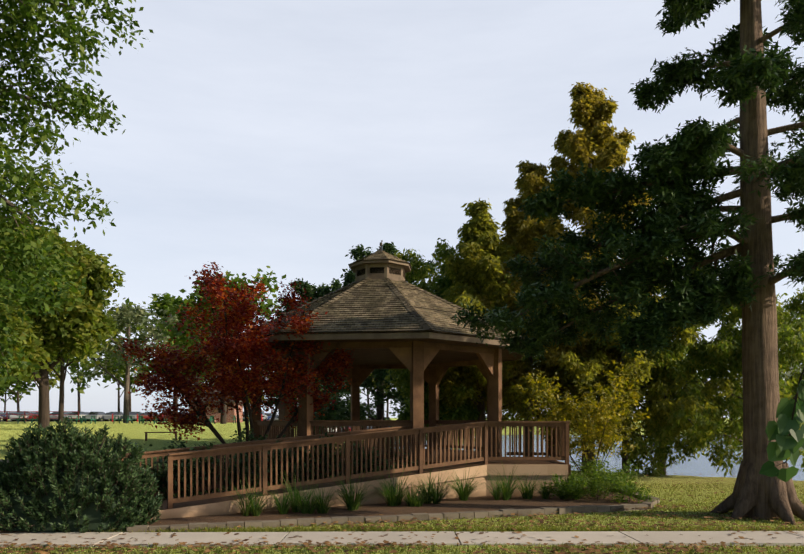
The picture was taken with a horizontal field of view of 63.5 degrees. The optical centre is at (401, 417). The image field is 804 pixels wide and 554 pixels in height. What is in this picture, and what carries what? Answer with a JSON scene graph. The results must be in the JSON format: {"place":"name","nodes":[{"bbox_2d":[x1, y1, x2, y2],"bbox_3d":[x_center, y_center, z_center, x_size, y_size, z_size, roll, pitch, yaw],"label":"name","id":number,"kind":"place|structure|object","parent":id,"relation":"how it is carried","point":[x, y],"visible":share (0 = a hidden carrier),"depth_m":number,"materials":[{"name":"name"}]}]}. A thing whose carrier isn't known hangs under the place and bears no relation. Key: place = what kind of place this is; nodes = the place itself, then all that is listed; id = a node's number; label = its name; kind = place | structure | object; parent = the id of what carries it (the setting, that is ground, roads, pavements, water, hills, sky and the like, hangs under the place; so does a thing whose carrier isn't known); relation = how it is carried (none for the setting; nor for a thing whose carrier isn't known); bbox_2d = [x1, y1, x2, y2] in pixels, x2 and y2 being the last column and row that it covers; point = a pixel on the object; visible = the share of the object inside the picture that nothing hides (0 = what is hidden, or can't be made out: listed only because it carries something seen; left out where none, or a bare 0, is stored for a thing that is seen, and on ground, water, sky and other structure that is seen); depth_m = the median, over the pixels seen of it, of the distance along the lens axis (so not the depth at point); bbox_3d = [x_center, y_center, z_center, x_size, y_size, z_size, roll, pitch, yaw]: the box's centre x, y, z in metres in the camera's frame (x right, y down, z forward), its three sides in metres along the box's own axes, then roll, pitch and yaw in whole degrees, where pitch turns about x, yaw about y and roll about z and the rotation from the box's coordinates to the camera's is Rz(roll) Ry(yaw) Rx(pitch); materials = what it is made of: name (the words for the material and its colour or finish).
{"place":"outdoors","nodes":[
{"label":"outdoors","id":0,"kind":"place"},
{"bbox_2d":[0,0,153,390],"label":"tree","id":1,"kind":"object","parent":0,"point":[80,104],"depth_m":10.28,"materials":[{"name":"green plant"}]},
{"bbox_2d":[1,420,344,432],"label":"parking lot road","id":2,"kind":"structure","parent":0,"point":[101,420],"depth_m":100.54,"materials":[{"name":"grey asphalt"}]},
{"bbox_2d":[10,415,29,419],"bbox_3d":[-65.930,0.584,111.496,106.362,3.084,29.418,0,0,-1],"label":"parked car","id":3,"kind":"object","parent":2,"relation":"on","point":[13,416],"visible":0.02,"depth_m":97.09,"materials":[{"name":"white metal"}]},
{"bbox_2d":[50,415,248,418],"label":"parked cars","id":4,"kind":"object","parent":2,"relation":"on","point":[103,416],"visible":0.08,"depth_m":97.43,"materials":[{"name":"grey"}]},
{"bbox_2d":[0,417,336,432],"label":"parked cars","id":5,"kind":"object","parent":2,"relation":"on","point":[98,419],"visible":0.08,"depth_m":100.73,"materials":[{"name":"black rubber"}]},
{"bbox_2d":[29,415,350,431],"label":"parked cars","id":6,"kind":"object","parent":2,"relation":"on","point":[144,417],"visible":0.08,"depth_m":97.41,"materials":[{"name":"red"}]},
{"bbox_2d":[0,412,389,428],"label":"parked cars","id":7,"kind":"object","parent":2,"relation":"on","point":[98,413],"visible":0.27,"depth_m":98.70,"materials":[{"name":"grey"}]},
{"bbox_2d":[66,415,336,431],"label":"parked cars","id":8,"kind":"object","parent":2,"relation":"on","point":[74,416],"visible":0.06,"depth_m":97.61,"materials":[{"name":"white"}]},
{"bbox_2d":[189,402,242,422],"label":"restroom building walls","id":9,"kind":"structure","parent":0,"point":[231,414],"depth_m":75.59,"materials":[{"name":"brown brick"}]},
{"bbox_2d":[197,405,227,415],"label":"restroom building openings","id":10,"kind":"object","parent":9,"relation":"in","point":[219,411],"visible":0.12,"depth_m":75.55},
{"bbox_2d":[185,390,241,401],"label":"restroom building roof","id":11,"kind":"structure","parent":9,"relation":"on","point":[214,400],"depth_m":75.39,"materials":[{"name":"brown"}]},
{"bbox_2d":[150,464,570,519],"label":"ramp base wall","id":12,"kind":"structure","parent":0,"point":[547,471],"depth_m":15.66,"materials":[{"name":"beige concrete"}]},
{"bbox_2d":[157,460,564,509],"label":"ramp deck boards","id":13,"kind":"object","parent":12,"relation":"on","point":[231,497],"visible":0.23,"depth_m":15.16,"materials":[{"name":"brown wood"}]},
{"bbox_2d":[0,418,803,553],"bbox_3d":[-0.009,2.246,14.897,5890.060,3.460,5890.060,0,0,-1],"label":"ground","id":14,"kind":"structure","parent":0,"point":[134,431],"depth_m":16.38,"materials":[{"name":"green plant"}]},
{"bbox_2d":[0,356,60,393],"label":"lawn tree","id":15,"kind":"object","parent":14,"relation":"on","point":[18,384],"depth_m":90.77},
{"bbox_2d":[0,217,125,429],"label":"yellow green tree","id":16,"kind":"object","parent":14,"relation":"on","point":[89,326],"depth_m":48.08,"materials":[{"name":"plant"}]},
{"bbox_2d":[0,417,165,533],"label":"mugo pine shrub","id":17,"kind":"object","parent":14,"relation":"on","point":[32,457],"depth_m":11.53,"materials":[{"name":"green plant"}]},
{"bbox_2d":[37,305,138,422],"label":"lawn tree","id":18,"kind":"object","parent":14,"relation":"on","point":[74,365],"depth_m":73.35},
{"bbox_2d":[61,301,178,422],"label":"tree","id":19,"kind":"object","parent":14,"relation":"on","point":[123,313],"depth_m":69.71,"materials":[{"name":"green plant"}]},
{"bbox_2d":[16,415,248,423],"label":"parked cars","id":20,"kind":"object","parent":14,"relation":"on","point":[211,419],"visible":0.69,"depth_m":62.56,"materials":[{"name":"green paint"}]},
{"bbox_2d":[144,432,176,440],"bbox_3d":[-14.562,1.156,39.248,2.001,0.650,0.100,0,0,-1],"label":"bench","id":21,"kind":"object","parent":14,"relation":"on","point":[158,432],"visible":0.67,"depth_m":39.20,"materials":[{"name":"brown wood"}]},
{"bbox_2d":[113,292,216,420],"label":"tree","id":22,"kind":"object","parent":14,"relation":"on","point":[163,304],"depth_m":81.39,"materials":[{"name":"plant"}]},
{"bbox_2d":[0,411,350,430],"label":"red fence and bollards","id":23,"kind":"object","parent":14,"relation":"on","point":[6,418],"visible":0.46,"depth_m":87.36,"materials":[{"name":"red paint"}]},
{"bbox_2d":[0,347,368,416],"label":"trees","id":24,"kind":"object","parent":14,"relation":"on","point":[26,390],"depth_m":149.32,"materials":[{"name":"green plant"}]},
{"bbox_2d":[172,324,214,390],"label":"lawn tree","id":25,"kind":"object","parent":14,"relation":"on","point":[200,351],"depth_m":109.07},
{"bbox_2d":[158,266,285,423],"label":"lawn tree","id":26,"kind":"object","parent":14,"relation":"on","point":[265,280],"depth_m":60.58,"materials":[{"name":"green plant"}]},
{"bbox_2d":[49,351,403,416],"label":"trees","id":27,"kind":"object","parent":14,"relation":"on","point":[54,382],"depth_m":163.71,"materials":[{"name":"green plant"}]},
{"bbox_2d":[113,261,354,471],"bbox_3d":[-4.293,-1.066,16.954,5.946,6.441,4.199,0,0,-1],"label":"japanese maple","id":28,"kind":"object","parent":14,"relation":"on","point":[225,385],"depth_m":16.53,"materials":[{"name":"red plant"}]},
{"bbox_2d":[126,428,417,499],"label":"hedge shrubs","id":29,"kind":"object","parent":14,"relation":"on","point":[159,474],"depth_m":14.98,"materials":[{"name":"green plant"}]},
{"bbox_2d":[248,278,364,434],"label":"tree","id":30,"kind":"object","parent":14,"relation":"on","point":[322,290],"depth_m":34.85,"materials":[{"name":"green plant"}]},
{"bbox_2d":[0,487,646,532],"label":"planting bed mulch","id":31,"kind":"object","parent":14,"relation":"on","point":[484,503],"visible":0.43,"depth_m":14.19,"materials":[{"name":"brown soil"}]},
{"bbox_2d":[212,460,589,515],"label":"ornamental grasses","id":32,"kind":"object","parent":31,"relation":"on","point":[419,500],"visible":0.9,"depth_m":14.43,"materials":[{"name":"green plant"}]},
{"bbox_2d":[122,421,569,508],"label":"ramp railings","id":33,"kind":"object","parent":14,"relation":"on","point":[559,450],"visible":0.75,"depth_m":15.02,"materials":[{"name":"brown wood"}]},
{"bbox_2d":[314,242,438,447],"bbox_3d":[-1.135,-3.252,32.995,7.777,10.956,7.635,0,0,-1],"label":"tree","id":34,"kind":"object","parent":14,"relation":"on","point":[349,278],"depth_m":31.71,"materials":[{"name":"green plant"}]},
{"bbox_2d":[244,299,521,484],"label":"gazebo deck ceiling","id":35,"kind":"structure","parent":14,"relation":"on","point":[376,356],"depth_m":20.20,"materials":[{"name":"brown wood"}]},
{"bbox_2d":[251,341,501,461],"bbox_3d":[-0.690,-0.400,20.791,7.873,3.210,7.873,0,0,-1],"label":"gazebo frame","id":36,"kind":"object","parent":35,"relation":"on","point":[415,358],"visible":0.54,"depth_m":18.54,"materials":[{"name":"brown wood"}]},
{"bbox_2d":[234,250,517,338],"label":"gazebo roof shingles","id":37,"kind":"object","parent":36,"relation":"on","point":[373,305],"visible":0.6,"depth_m":17.80,"materials":[{"name":"brown wood"}]},
{"bbox_2d":[259,260,522,362],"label":"gazebo trim","id":38,"kind":"structure","parent":36,"relation":"attached to","point":[387,265],"depth_m":16.82,"materials":[{"name":"brown wood"}]},
{"bbox_2d":[358,267,399,275],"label":"vents","id":39,"kind":"object","parent":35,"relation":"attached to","point":[396,272],"visible":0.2,"depth_m":20.23,"materials":[{"name":"black wood"}]},
{"bbox_2d":[127,487,659,531],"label":"bed kerb blocks","id":40,"kind":"structure","parent":14,"relation":"on","point":[443,515],"depth_m":12.84,"materials":[{"name":"concrete"}]},
{"bbox_2d":[0,471,803,553],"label":"fallen leaves","id":41,"kind":"object","parent":14,"relation":"on","point":[306,544],"visible":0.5,"depth_m":10.22,"materials":[{"name":"brown plant"}]},
{"bbox_2d":[394,276,486,448],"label":"tree","id":42,"kind":"object","parent":14,"relation":"on","point":[465,412],"depth_m":26.27,"materials":[{"name":"green plant"}]},
{"bbox_2d":[385,238,572,450],"bbox_3d":[3.166,-2.743,29.164,9.088,10.575,10.339,0,0,-1],"label":"tree","id":43,"kind":"object","parent":14,"relation":"on","point":[402,380],"depth_m":27.35,"materials":[{"name":"green plant"}]},
{"bbox_2d":[439,198,555,450],"bbox_3d":[2.897,-3.251,26.032,5.151,10.880,5.440,0,0,-1],"label":"tree","id":44,"kind":"object","parent":14,"relation":"on","point":[483,252],"depth_m":25.08,"materials":[{"name":"green plant"}]},
{"bbox_2d":[466,159,617,456],"bbox_3d":[5.174,-4.145,26.866,6.596,12.741,5.521,0,0,-1],"label":"tree","id":45,"kind":"object","parent":14,"relation":"on","point":[520,234],"depth_m":25.64,"materials":[{"name":"green plant"}]},
{"bbox_2d":[512,358,651,478],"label":"yellow shrubs","id":46,"kind":"object","parent":14,"relation":"on","point":[590,405],"depth_m":17.48,"materials":[{"name":"yellow plant"}]},
{"bbox_2d":[530,82,667,470],"bbox_3d":[7.479,-5.463,27.152,7.404,16.633,7.528,0,0,-1],"label":"tree","id":47,"kind":"object","parent":14,"relation":"on","point":[590,109],"depth_m":26.10,"materials":[{"name":"green plant"}]},
{"bbox_2d":[541,456,657,506],"bbox_3d":[4.857,1.583,16.900,3.034,1.187,4.166,0,0,-1],"label":"shrub","id":48,"kind":"object","parent":14,"relation":"on","point":[595,483],"depth_m":15.69,"materials":[{"name":"green plant"}]},
{"bbox_2d":[540,291,734,472],"bbox_3d":[8.655,-1.504,25.003,6.659,7.818,6.566,0,0,-1],"label":"tree","id":49,"kind":"object","parent":14,"relation":"on","point":[571,364],"depth_m":23.63,"materials":[{"name":"green plant"}]},
{"bbox_2d":[503,326,800,427],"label":"shore trees","id":50,"kind":"object","parent":14,"relation":"on","point":[788,373],"depth_m":132.62,"materials":[{"name":"green plant"}]},
{"bbox_2d":[551,257,785,476],"bbox_3d":[10.897,-1.727,25.678,9.195,9.965,9.540,0,0,-1],"label":"tree","id":51,"kind":"object","parent":14,"relation":"on","point":[705,425],"depth_m":23.44,"materials":[{"name":"green plant"}]},
{"bbox_2d":[615,0,803,519],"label":"cedar tree","id":52,"kind":"object","parent":14,"relation":"on","point":[770,70],"depth_m":13.12,"materials":[{"name":"green plant"}]},
{"bbox_2d":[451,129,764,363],"bbox_3d":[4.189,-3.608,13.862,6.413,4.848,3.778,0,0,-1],"label":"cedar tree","id":53,"kind":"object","parent":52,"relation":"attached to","point":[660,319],"depth_m":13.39,"materials":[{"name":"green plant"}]},
{"bbox_2d":[710,461,803,524],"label":"tree roots","id":54,"kind":"object","parent":52,"relation":"attached to","point":[785,504],"visible":0.71,"depth_m":13.06,"materials":[{"name":"brown wood"}]},
{"bbox_2d":[663,287,803,476],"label":"tree","id":55,"kind":"object","parent":14,"relation":"on","point":[790,341],"depth_m":23.65,"materials":[{"name":"green plant"}]},
{"bbox_2d":[759,368,803,481],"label":"leaves","id":56,"kind":"object","parent":14,"relation":"on","point":[784,447],"depth_m":4.93,"materials":[{"name":"green plant"}]},
{"bbox_2d":[0,531,803,547],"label":"sidewalk","id":57,"kind":"structure","parent":0,"point":[686,538],"depth_m":10.84,"materials":[{"name":"concrete"}]},
{"bbox_2d":[0,0,803,417],"label":"sky","id":58,"kind":"structure","parent":0,"point":[286,136],"materials":[{"name":"white"}]},
{"bbox_2d":[399,435,803,480],"bbox_3d":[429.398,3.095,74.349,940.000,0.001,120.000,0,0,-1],"label":"lake water","id":59,"kind":"structure","parent":0,"point":[700,466],"depth_m":45.06,"materials":[{"name":"blue liquid"}]}
]}

